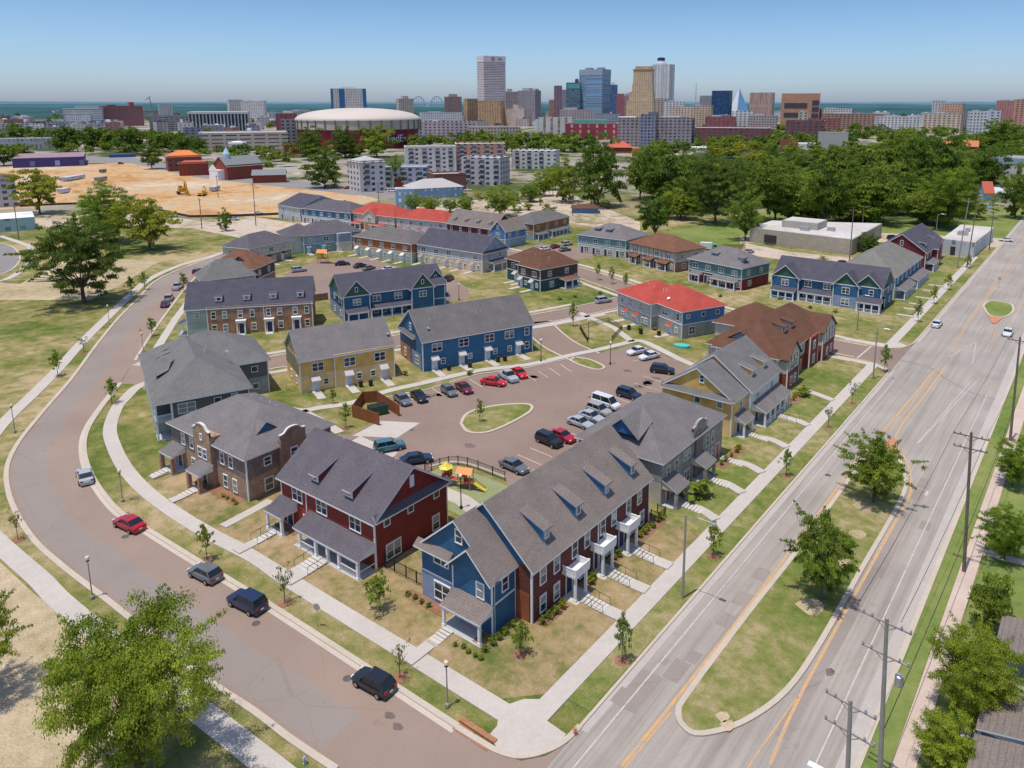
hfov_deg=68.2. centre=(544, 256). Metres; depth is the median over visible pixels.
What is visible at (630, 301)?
window
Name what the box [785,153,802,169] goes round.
tree
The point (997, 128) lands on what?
tree
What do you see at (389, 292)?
blue gabled townhouse
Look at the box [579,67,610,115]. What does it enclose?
glass tower
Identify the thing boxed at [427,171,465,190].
brick shed
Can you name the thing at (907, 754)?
sidewalk
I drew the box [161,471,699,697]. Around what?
front lawn
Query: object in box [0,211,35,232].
teal workshop
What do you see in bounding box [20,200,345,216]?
silt fence
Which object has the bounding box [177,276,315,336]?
brick dormer rowhouse
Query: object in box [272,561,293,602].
young tree
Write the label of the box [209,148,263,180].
brick church
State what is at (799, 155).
tree
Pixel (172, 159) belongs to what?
orange roof house
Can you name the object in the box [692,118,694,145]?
dark end block
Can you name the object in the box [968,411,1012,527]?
power line
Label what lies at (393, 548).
window
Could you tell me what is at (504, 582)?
window
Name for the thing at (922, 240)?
maroon gabled townhouse
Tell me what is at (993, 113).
office building
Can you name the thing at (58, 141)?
tree
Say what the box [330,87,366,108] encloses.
white hotel
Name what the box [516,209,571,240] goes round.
rust panel rowhouse
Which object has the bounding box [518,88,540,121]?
brown tower
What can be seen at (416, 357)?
window
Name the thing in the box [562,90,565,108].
mauve block
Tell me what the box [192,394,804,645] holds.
planting bed
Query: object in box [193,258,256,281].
roof
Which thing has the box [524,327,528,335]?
window
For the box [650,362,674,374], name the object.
parked car
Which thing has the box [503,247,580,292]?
brown hip townhouse
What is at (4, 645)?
tree
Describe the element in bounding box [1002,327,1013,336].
moving car
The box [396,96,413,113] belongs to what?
cream tower
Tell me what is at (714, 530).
young tree
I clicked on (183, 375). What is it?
grey hip townhouse
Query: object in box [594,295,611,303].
parked car
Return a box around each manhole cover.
[251,621,260,625]
[343,675,350,681]
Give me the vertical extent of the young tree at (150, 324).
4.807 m
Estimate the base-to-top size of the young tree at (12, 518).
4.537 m
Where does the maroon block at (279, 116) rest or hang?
on the ground at (32, 333)
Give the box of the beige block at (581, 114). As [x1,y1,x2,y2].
[560,108,593,119]
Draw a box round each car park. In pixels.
[284,257,469,300]
[338,345,687,485]
[511,244,593,258]
[743,243,851,260]
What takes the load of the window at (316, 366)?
in the yellow rowhouse at (348, 355)
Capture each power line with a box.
[857,429,954,604]
[884,529,967,728]
[901,437,986,621]
[956,338,1007,426]
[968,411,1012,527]
[987,361,1023,435]
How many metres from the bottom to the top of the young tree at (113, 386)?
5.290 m
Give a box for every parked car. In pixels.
[75,467,94,485]
[112,514,146,533]
[160,300,169,307]
[164,293,173,300]
[171,282,182,289]
[187,561,223,585]
[192,268,200,274]
[226,587,268,616]
[291,266,306,272]
[335,260,349,265]
[351,666,396,699]
[353,262,366,267]
[362,265,375,270]
[373,437,405,452]
[387,188,394,191]
[393,392,411,405]
[399,451,433,463]
[410,389,427,402]
[440,382,457,396]
[444,274,453,281]
[454,381,473,393]
[480,375,506,386]
[497,368,518,382]
[498,456,529,474]
[510,366,527,378]
[534,428,562,448]
[539,246,550,249]
[549,244,559,248]
[549,427,575,443]
[558,247,570,251]
[561,240,572,245]
[566,414,593,429]
[577,408,603,423]
[585,400,611,416]
[591,390,620,409]
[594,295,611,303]
[616,384,641,400]
[626,345,647,355]
[638,350,660,360]
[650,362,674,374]
[744,249,753,252]
[931,319,942,327]
[999,237,1013,241]
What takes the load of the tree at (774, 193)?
on the lawn at (720, 233)
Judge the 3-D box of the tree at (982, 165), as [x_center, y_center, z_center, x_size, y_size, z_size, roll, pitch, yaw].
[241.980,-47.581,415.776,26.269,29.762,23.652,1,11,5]
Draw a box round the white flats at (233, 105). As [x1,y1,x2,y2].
[227,100,242,110]
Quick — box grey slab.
[158,104,172,114]
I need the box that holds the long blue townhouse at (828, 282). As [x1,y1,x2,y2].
[770,255,894,314]
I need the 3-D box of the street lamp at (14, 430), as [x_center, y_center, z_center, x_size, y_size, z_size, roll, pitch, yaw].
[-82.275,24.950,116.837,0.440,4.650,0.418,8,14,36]
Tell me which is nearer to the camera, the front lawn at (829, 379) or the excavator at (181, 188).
the front lawn at (829, 379)
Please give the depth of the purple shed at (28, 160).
616.11 m
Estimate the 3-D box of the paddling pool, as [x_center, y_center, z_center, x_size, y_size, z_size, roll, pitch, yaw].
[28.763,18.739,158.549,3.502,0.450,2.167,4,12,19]
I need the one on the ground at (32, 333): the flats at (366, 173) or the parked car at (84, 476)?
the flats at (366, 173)
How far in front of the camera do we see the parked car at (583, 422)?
119.12 m
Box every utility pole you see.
[12,205,19,239]
[197,198,201,228]
[251,183,255,225]
[824,688,876,767]
[849,208,856,259]
[862,608,912,767]
[953,430,989,571]
[956,198,972,267]
[966,190,983,267]
[988,210,996,249]
[1008,337,1023,440]
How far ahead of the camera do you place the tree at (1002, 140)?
804.83 m
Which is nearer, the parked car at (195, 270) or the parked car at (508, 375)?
the parked car at (508, 375)
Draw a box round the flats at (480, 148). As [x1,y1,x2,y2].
[455,142,504,170]
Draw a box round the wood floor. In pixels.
[658,145,1023,222]
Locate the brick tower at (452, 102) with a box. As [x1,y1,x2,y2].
[444,94,461,112]
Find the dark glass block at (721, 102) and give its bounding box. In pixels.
[711,91,732,115]
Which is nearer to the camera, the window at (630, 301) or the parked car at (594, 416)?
the parked car at (594, 416)
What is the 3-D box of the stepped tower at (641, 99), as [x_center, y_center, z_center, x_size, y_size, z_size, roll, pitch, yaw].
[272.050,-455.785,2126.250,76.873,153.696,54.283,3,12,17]
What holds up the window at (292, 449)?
in the brick townhouse at (245, 446)
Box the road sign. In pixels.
[313,604,319,624]
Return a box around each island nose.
[887,438,896,448]
[988,315,1002,322]
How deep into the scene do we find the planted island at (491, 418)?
122.99 m
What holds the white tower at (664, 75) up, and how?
on the ground at (32, 333)
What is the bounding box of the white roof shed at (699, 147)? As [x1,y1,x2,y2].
[690,146,714,152]
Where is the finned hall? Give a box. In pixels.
[187,111,249,130]
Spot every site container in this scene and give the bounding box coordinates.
[56,187,70,192]
[59,174,85,180]
[94,176,106,180]
[209,185,219,190]
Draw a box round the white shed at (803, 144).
[798,143,814,149]
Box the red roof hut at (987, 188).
[978,181,994,212]
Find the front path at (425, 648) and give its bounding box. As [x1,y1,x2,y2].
[149,284,943,666]
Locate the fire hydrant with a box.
[302,755,306,764]
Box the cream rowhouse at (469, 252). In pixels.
[410,227,508,273]
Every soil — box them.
[0,259,156,299]
[0,562,129,767]
[34,214,296,237]
[715,502,871,730]
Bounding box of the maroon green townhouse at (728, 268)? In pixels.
[687,245,771,290]
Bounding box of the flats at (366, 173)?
[346,156,385,191]
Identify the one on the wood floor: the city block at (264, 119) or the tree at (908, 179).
the tree at (908, 179)
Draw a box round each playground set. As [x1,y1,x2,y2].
[316,249,335,262]
[439,462,486,491]
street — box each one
[9,254,566,767]
[268,298,617,368]
[507,251,866,355]
[533,321,596,358]
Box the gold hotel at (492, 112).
[477,101,504,125]
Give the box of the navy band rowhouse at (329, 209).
[300,199,363,225]
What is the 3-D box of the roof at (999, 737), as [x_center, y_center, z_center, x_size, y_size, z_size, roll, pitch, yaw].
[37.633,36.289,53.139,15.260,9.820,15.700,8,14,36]
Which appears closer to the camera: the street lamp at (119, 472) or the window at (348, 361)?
the street lamp at (119, 472)
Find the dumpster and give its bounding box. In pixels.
[367,401,388,414]
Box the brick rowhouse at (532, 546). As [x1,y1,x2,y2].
[413,423,658,647]
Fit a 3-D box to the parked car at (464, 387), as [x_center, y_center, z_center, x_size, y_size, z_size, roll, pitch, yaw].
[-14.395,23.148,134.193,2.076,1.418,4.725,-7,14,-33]
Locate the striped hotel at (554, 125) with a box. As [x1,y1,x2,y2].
[539,117,573,133]
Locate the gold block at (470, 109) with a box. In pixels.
[463,99,477,120]
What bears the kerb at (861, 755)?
on the avenue
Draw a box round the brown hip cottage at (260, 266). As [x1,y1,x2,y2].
[220,249,276,278]
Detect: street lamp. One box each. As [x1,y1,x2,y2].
[9,404,16,432]
[85,555,94,598]
[117,469,124,501]
[444,660,449,707]
[459,474,462,508]
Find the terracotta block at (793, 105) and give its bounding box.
[780,93,820,124]
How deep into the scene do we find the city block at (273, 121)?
1682.85 m
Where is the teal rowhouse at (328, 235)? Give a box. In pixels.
[276,220,362,255]
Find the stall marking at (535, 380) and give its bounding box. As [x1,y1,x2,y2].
[386,358,659,464]
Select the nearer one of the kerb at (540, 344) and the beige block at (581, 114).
the kerb at (540, 344)
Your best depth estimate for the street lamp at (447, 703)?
63.49 m
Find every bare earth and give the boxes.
[0,163,348,217]
[300,190,639,229]
[328,195,377,204]
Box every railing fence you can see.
[383,554,422,585]
[424,455,504,479]
[580,317,621,341]
[650,503,665,521]
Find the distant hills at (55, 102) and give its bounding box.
[0,101,995,104]
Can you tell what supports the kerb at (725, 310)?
on the side street at (845, 348)
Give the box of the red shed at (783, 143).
[780,140,797,148]
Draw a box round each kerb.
[0,243,20,274]
[3,253,581,767]
[268,297,616,369]
[386,359,565,478]
[459,403,532,433]
[507,250,866,357]
[533,320,599,359]
[570,356,604,369]
[576,217,1023,767]
[675,447,907,736]
[982,300,1014,317]
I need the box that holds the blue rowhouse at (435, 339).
[397,294,534,376]
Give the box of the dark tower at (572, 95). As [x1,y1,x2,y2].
[566,78,579,108]
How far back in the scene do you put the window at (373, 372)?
138.84 m
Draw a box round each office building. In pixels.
[0,123,28,131]
[45,121,85,128]
[183,127,204,137]
[267,112,275,118]
[283,110,317,115]
[418,121,422,142]
[420,112,461,123]
[423,121,474,139]
[469,126,519,140]
[655,98,668,116]
[664,101,684,115]
[668,105,690,116]
[690,104,712,125]
[695,126,770,141]
[705,115,735,126]
[732,110,753,126]
[748,114,777,129]
[785,120,824,142]
[798,110,807,119]
[808,118,839,131]
[819,108,852,117]
[821,112,879,129]
[874,115,919,131]
[923,112,967,133]
[931,100,945,112]
[940,103,965,112]
[966,110,988,133]
[986,109,1000,130]
[995,100,1013,126]
[1011,98,1023,127]
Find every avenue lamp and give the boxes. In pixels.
[681,515,716,598]
[807,760,823,767]
[856,295,872,329]
[872,328,894,378]
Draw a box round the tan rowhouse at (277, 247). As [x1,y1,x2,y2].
[220,230,293,264]
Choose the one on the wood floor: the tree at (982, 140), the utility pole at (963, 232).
the tree at (982, 140)
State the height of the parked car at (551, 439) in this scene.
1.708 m
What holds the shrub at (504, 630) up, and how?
on the front lawn at (563, 642)
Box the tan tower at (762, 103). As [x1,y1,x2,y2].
[749,92,774,114]
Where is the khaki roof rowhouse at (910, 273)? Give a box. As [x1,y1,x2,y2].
[846,241,928,299]
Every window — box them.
[177,401,195,413]
[180,432,185,445]
[189,436,193,449]
[194,312,199,317]
[197,445,202,457]
[202,448,207,460]
[211,311,215,319]
[214,396,221,402]
[219,451,224,465]
[222,311,226,318]
[223,324,228,331]
[223,473,228,488]
[228,455,233,469]
[232,478,237,493]
[237,310,242,317]
[249,309,254,316]
[251,322,256,329]
[251,365,257,372]
[252,382,258,389]
[263,455,271,466]
[264,475,274,491]
[266,308,270,315]
[277,307,281,314]
[278,321,283,327]
[290,445,297,455]
[291,487,302,504]
[293,307,297,313]
[304,306,308,313]
[305,319,309,325]
[312,361,323,371]
[316,499,327,516]
[323,377,328,384]
[344,356,355,366]
[349,516,361,534]
[353,298,360,305]
[356,372,361,378]
[370,369,375,376]
[372,294,380,301]
[374,351,385,361]
[383,518,390,527]
[386,536,401,560]
[394,291,401,298]
[407,505,413,513]
[415,355,418,364]
[419,290,426,296]
[432,342,441,351]
[432,512,439,531]
[433,490,439,498]
[433,556,448,569]
[434,579,450,600]
[441,357,445,363]
[454,528,462,545]
[459,337,468,346]
[475,580,484,600]
[484,333,493,342]
[493,348,497,353]
[501,575,508,593]
[505,330,513,338]
[507,345,511,351]
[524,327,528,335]
[524,341,528,348]
[532,271,536,277]
[539,565,546,585]
[539,592,546,613]
[553,555,559,574]
[553,580,559,601]
[572,540,577,559]
[584,531,589,549]
[600,518,605,536]
[611,509,616,526]
[626,498,630,514]
[628,298,632,306]
[637,489,641,505]
[639,302,643,310]
[639,509,644,526]
[662,307,667,316]
[666,464,670,476]
[674,458,678,470]
[683,450,687,461]
[684,467,689,480]
[687,447,690,458]
[689,326,694,334]
[694,395,700,403]
[699,374,704,383]
[705,265,710,270]
[705,433,709,447]
[710,446,713,455]
[711,429,714,442]
[716,401,722,409]
[718,267,723,273]
[731,270,736,276]
[739,399,742,410]
[781,279,788,285]
[804,280,811,287]
[823,283,830,289]
[840,298,848,305]
[841,287,849,293]
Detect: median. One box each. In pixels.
[681,449,903,729]
[984,301,1011,316]
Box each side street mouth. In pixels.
[122,358,144,388]
[855,345,912,370]
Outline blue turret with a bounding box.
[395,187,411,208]
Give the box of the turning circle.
[0,243,18,273]
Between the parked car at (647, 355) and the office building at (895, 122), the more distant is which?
the office building at (895, 122)
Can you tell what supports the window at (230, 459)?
in the brick townhouse at (245, 446)
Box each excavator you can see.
[176,179,188,194]
[197,185,206,195]
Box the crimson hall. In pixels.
[566,120,617,139]
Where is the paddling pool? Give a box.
[674,343,689,348]
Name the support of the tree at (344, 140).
on the ground at (32, 333)
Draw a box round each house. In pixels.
[165,150,201,171]
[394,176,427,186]
[402,178,463,198]
[945,140,978,152]
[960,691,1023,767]
[990,155,1023,180]
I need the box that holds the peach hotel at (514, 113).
[505,105,531,125]
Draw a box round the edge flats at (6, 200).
[0,174,17,206]
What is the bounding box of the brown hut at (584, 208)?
[571,204,599,212]
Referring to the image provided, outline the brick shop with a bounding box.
[284,145,302,153]
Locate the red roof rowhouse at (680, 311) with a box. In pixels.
[612,280,727,338]
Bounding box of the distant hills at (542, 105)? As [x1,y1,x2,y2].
[0,103,995,107]
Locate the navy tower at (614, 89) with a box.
[610,82,617,112]
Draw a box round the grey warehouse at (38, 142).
[0,137,55,150]
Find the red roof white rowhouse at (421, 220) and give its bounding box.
[395,208,451,233]
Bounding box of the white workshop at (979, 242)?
[942,225,993,257]
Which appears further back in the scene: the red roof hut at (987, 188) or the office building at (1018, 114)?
the office building at (1018, 114)
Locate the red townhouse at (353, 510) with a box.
[250,427,451,581]
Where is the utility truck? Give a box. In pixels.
[700,242,716,248]
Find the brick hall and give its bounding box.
[251,169,286,182]
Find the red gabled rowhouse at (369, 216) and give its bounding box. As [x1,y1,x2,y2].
[349,202,410,229]
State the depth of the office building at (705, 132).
984.84 m
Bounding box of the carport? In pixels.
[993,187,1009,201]
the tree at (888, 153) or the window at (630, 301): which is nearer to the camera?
the window at (630, 301)
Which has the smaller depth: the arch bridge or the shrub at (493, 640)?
the shrub at (493, 640)
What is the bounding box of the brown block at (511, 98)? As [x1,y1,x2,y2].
[506,89,517,108]
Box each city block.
[0,118,23,122]
[16,116,34,122]
[28,121,45,130]
[46,124,59,135]
[72,121,91,133]
[88,121,98,127]
[105,120,119,130]
[143,111,149,116]
[153,120,168,131]
[177,120,193,132]
[202,124,223,130]
[224,126,238,130]
[245,123,259,130]
[247,128,258,130]
[254,116,270,125]
[254,121,263,128]
[268,119,275,126]
[475,120,489,125]
[515,117,530,125]
[534,119,538,131]
[873,111,890,113]
[918,114,923,122]
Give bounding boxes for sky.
[0,0,1023,101]
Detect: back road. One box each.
[0,157,449,204]
[740,233,1001,246]
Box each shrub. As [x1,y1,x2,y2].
[481,642,488,652]
[488,637,496,644]
[494,632,503,639]
[501,626,510,633]
[509,619,515,627]
[511,207,522,211]
[522,203,533,208]
[538,613,547,625]
[545,608,554,618]
[552,604,560,612]
[559,598,567,607]
[587,574,595,583]
[588,568,596,577]
[615,548,622,555]
[640,525,647,533]
[683,477,714,500]
[792,385,811,394]
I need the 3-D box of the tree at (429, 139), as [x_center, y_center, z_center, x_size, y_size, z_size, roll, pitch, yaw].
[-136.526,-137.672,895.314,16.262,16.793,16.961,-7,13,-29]
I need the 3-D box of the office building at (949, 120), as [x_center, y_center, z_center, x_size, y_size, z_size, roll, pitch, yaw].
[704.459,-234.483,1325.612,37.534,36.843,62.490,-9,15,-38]
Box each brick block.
[99,102,144,125]
[549,100,553,116]
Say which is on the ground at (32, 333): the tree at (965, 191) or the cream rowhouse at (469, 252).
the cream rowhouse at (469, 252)
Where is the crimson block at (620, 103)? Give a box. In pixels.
[616,94,624,116]
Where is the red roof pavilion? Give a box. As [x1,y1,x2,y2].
[604,141,632,152]
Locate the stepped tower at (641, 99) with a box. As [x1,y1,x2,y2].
[626,66,655,116]
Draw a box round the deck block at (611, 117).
[595,113,619,122]
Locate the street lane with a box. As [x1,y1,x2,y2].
[12,254,359,749]
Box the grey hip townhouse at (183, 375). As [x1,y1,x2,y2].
[138,330,270,441]
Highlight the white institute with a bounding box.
[62,106,104,122]
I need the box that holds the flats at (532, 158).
[511,149,559,168]
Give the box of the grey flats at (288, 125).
[281,119,297,143]
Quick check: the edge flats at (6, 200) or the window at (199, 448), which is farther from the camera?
the edge flats at (6, 200)
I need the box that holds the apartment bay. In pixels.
[640,114,655,146]
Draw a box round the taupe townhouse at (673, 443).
[574,392,741,513]
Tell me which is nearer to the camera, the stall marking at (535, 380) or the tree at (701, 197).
the stall marking at (535, 380)
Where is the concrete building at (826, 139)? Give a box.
[818,132,848,150]
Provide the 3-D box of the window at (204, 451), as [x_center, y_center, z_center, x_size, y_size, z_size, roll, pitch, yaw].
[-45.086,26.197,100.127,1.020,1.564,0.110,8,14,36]
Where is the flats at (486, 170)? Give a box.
[461,155,509,185]
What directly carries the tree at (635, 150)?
on the ground at (32, 333)
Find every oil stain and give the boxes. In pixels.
[426,369,660,447]
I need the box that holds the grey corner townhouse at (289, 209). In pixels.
[277,192,333,221]
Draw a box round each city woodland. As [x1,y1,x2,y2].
[0,113,1023,162]
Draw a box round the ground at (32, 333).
[0,115,1023,767]
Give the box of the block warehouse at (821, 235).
[749,217,881,254]
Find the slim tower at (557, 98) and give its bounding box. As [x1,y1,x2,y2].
[554,86,561,116]
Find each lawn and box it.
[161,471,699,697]
[431,469,507,515]
[649,360,862,533]
[650,207,1023,245]
[752,255,969,326]
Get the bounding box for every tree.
[0,144,21,165]
[0,168,62,213]
[0,588,35,665]
[2,212,127,303]
[4,122,35,137]
[7,142,36,158]
[7,508,22,539]
[27,583,231,767]
[33,127,51,136]
[42,128,71,149]
[48,348,61,374]
[59,125,86,151]
[67,181,137,237]
[74,336,86,349]
[77,126,102,149]
[93,127,116,147]
[99,197,182,249]
[104,377,117,402]
[105,127,137,151]
[122,276,134,294]
[126,125,148,144]
[137,140,168,168]
[138,271,148,286]
[145,128,164,148]
[146,318,156,333]
[158,131,176,151]
[174,130,197,149]
[178,272,187,288]
[188,137,208,149]
[194,523,214,559]
[216,207,231,229]
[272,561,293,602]
[295,125,328,158]
[298,146,342,187]
[324,125,359,157]
[329,389,336,400]
[338,403,352,422]
[358,124,399,156]
[363,566,390,610]
[387,155,404,180]
[390,638,410,677]
[402,193,426,208]
[406,133,423,144]
[419,196,442,208]
[424,133,437,144]
[442,197,457,210]
[456,195,473,209]
[462,130,479,141]
[475,129,491,141]
[475,397,484,416]
[484,184,521,213]
[493,130,511,141]
[507,189,524,208]
[510,619,533,651]
[512,129,531,145]
[518,180,543,200]
[528,131,545,144]
[530,169,554,195]
[543,134,564,151]
[543,163,564,187]
[545,156,585,201]
[564,133,583,152]
[569,301,578,320]
[573,131,627,206]
[594,262,600,275]
[608,267,614,278]
[614,611,633,656]
[622,151,658,199]
[623,273,628,284]
[629,147,648,156]
[631,149,656,165]
[635,192,673,233]
[638,139,701,199]
[640,172,684,206]
[644,142,665,154]
[648,139,671,144]
[654,181,684,203]
[659,193,701,216]
[662,187,696,218]
[675,140,691,152]
[679,147,721,187]
[683,148,753,223]
[687,174,711,210]
[705,137,719,150]
[706,142,722,152]
[706,520,723,552]
[707,148,723,157]
[722,187,764,239]
[723,146,745,157]
[725,176,760,196]
[732,141,750,152]
[734,162,757,185]
[736,158,755,174]
[737,150,767,161]
[743,154,802,219]
[748,139,765,152]
[751,158,778,169]
[756,147,782,158]
[763,141,779,151]
[765,173,801,189]
[766,155,798,170]
[769,161,787,172]
[777,199,815,217]
[778,194,803,217]
[778,448,793,472]
[779,141,806,155]
[779,500,860,599]
[782,151,804,159]
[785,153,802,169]
[785,167,817,182]
[793,148,812,168]
[795,155,859,219]
[798,193,818,218]
[799,153,822,168]
[804,193,844,218]
[806,140,822,152]
[806,159,833,175]
[808,145,827,157]
[822,141,869,175]
[825,402,834,424]
[831,172,847,184]
[833,428,928,502]
[834,195,895,222]
[835,179,866,221]
[839,170,869,186]
[843,189,888,222]
[849,381,859,400]
[851,143,875,153]
[851,159,912,222]
[856,163,873,175]
[857,232,880,250]
[869,142,877,150]
[869,150,877,166]
[875,125,924,178]
[877,139,889,147]
[879,344,892,369]
[889,189,906,213]
[890,169,928,194]
[892,192,924,214]
[900,190,936,223]
[902,128,962,188]
[903,193,959,224]
[907,157,981,229]
[907,705,977,767]
[909,190,965,224]
[910,167,946,197]
[914,299,923,318]
[924,138,944,146]
[925,611,1023,727]
[930,286,938,300]
[944,273,952,286]
[953,146,971,165]
[958,130,976,139]
[959,150,976,167]
[963,143,1012,185]
[963,193,1005,215]
[965,253,972,264]
[967,570,1016,631]
[971,501,1023,559]
[973,132,989,149]
[976,146,993,155]
[983,118,1023,143]
[992,141,1014,149]
[993,435,1023,485]
[996,161,1023,217]
[999,137,1013,142]
[1008,148,1023,154]
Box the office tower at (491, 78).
[477,56,505,108]
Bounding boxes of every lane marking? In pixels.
[572,341,986,767]
[620,242,1023,767]
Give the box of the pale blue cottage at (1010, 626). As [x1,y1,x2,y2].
[987,616,1023,693]
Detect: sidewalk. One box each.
[0,235,508,767]
[267,248,857,433]
[490,256,977,752]
[890,386,1023,767]
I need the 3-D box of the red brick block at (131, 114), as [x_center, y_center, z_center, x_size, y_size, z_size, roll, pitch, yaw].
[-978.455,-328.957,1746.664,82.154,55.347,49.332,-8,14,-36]
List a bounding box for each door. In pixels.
[178,454,182,465]
[202,474,207,483]
[238,323,244,332]
[267,321,272,330]
[287,514,293,525]
[294,319,299,328]
[312,381,318,390]
[346,376,352,384]
[380,369,386,378]
[432,361,437,369]
[459,356,464,364]
[485,351,489,359]
[516,345,520,353]
[565,576,572,594]
[593,552,599,568]
[618,530,623,547]
[665,490,670,501]
[715,441,719,457]
[736,423,739,432]
[754,411,757,420]
[764,234,776,242]
[950,246,955,255]
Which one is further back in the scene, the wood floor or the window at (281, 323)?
the wood floor
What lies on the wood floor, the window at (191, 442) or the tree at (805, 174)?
the tree at (805, 174)
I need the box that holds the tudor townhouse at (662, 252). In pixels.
[627,232,706,272]
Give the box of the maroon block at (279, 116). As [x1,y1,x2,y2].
[275,113,296,129]
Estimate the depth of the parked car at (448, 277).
216.91 m
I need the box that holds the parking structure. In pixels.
[198,130,287,151]
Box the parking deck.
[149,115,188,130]
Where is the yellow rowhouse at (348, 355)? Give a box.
[283,316,395,399]
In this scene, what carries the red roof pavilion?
on the ground at (32, 333)
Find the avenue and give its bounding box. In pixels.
[547,220,1023,767]
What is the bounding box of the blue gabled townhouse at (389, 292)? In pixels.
[328,263,450,321]
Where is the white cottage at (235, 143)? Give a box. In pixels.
[228,141,245,152]
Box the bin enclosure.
[352,390,399,424]
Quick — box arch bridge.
[413,95,444,106]
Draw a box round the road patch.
[610,360,994,740]
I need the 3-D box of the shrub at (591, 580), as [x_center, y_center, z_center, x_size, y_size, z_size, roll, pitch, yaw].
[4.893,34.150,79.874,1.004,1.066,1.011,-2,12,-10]
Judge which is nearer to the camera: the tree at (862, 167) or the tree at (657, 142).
the tree at (862, 167)
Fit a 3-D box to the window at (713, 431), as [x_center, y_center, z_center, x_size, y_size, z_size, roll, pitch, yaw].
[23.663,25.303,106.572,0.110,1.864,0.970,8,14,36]
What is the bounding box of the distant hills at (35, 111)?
[0,107,995,116]
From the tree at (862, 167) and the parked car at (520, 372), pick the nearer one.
the parked car at (520, 372)
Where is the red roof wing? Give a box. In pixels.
[177,160,208,175]
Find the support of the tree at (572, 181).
on the ground at (32, 333)
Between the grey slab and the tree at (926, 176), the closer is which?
the tree at (926, 176)
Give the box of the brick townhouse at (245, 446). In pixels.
[150,392,334,501]
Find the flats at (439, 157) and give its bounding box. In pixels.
[404,145,455,171]
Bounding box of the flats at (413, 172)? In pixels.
[385,164,429,187]
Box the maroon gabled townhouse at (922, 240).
[884,223,944,271]
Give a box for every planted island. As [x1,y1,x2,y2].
[463,404,529,431]
[572,357,602,368]
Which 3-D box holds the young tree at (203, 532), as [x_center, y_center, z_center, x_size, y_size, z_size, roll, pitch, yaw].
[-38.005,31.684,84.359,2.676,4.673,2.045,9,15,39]
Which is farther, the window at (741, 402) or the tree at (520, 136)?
the tree at (520, 136)
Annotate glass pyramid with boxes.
[731,88,747,115]
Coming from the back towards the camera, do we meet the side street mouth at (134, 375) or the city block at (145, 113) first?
the city block at (145, 113)
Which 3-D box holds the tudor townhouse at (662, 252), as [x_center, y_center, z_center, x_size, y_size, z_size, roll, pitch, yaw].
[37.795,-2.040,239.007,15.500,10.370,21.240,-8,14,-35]
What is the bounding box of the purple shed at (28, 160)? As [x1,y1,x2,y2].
[12,152,85,167]
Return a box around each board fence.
[315,292,327,300]
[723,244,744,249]
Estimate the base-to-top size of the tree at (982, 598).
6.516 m
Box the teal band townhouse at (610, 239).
[576,223,649,259]
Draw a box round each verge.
[569,370,885,710]
[861,355,1023,767]
[901,254,988,339]
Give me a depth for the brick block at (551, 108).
2396.18 m
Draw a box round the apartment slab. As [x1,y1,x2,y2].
[618,112,691,146]
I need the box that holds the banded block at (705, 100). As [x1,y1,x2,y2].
[699,96,711,104]
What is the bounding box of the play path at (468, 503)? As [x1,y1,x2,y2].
[447,488,479,511]
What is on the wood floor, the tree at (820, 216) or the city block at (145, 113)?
the tree at (820, 216)
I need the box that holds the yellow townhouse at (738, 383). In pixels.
[659,335,799,440]
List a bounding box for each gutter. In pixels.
[78,383,453,732]
[581,218,1023,767]
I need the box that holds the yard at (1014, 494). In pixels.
[918,424,1023,767]
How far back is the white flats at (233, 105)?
2246.22 m
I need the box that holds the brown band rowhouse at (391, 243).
[348,226,423,263]
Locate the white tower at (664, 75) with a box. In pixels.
[652,57,674,100]
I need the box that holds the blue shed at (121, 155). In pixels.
[109,153,135,157]
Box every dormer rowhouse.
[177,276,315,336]
[445,208,526,247]
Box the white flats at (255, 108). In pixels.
[241,99,266,116]
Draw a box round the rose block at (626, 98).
[624,93,628,116]
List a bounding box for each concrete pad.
[352,436,396,456]
[353,421,418,437]
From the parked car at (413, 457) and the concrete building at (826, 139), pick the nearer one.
the parked car at (413, 457)
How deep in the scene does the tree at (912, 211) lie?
318.66 m
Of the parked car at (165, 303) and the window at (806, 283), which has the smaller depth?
the parked car at (165, 303)
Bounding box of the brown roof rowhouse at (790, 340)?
[705,302,837,388]
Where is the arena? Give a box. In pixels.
[294,108,420,148]

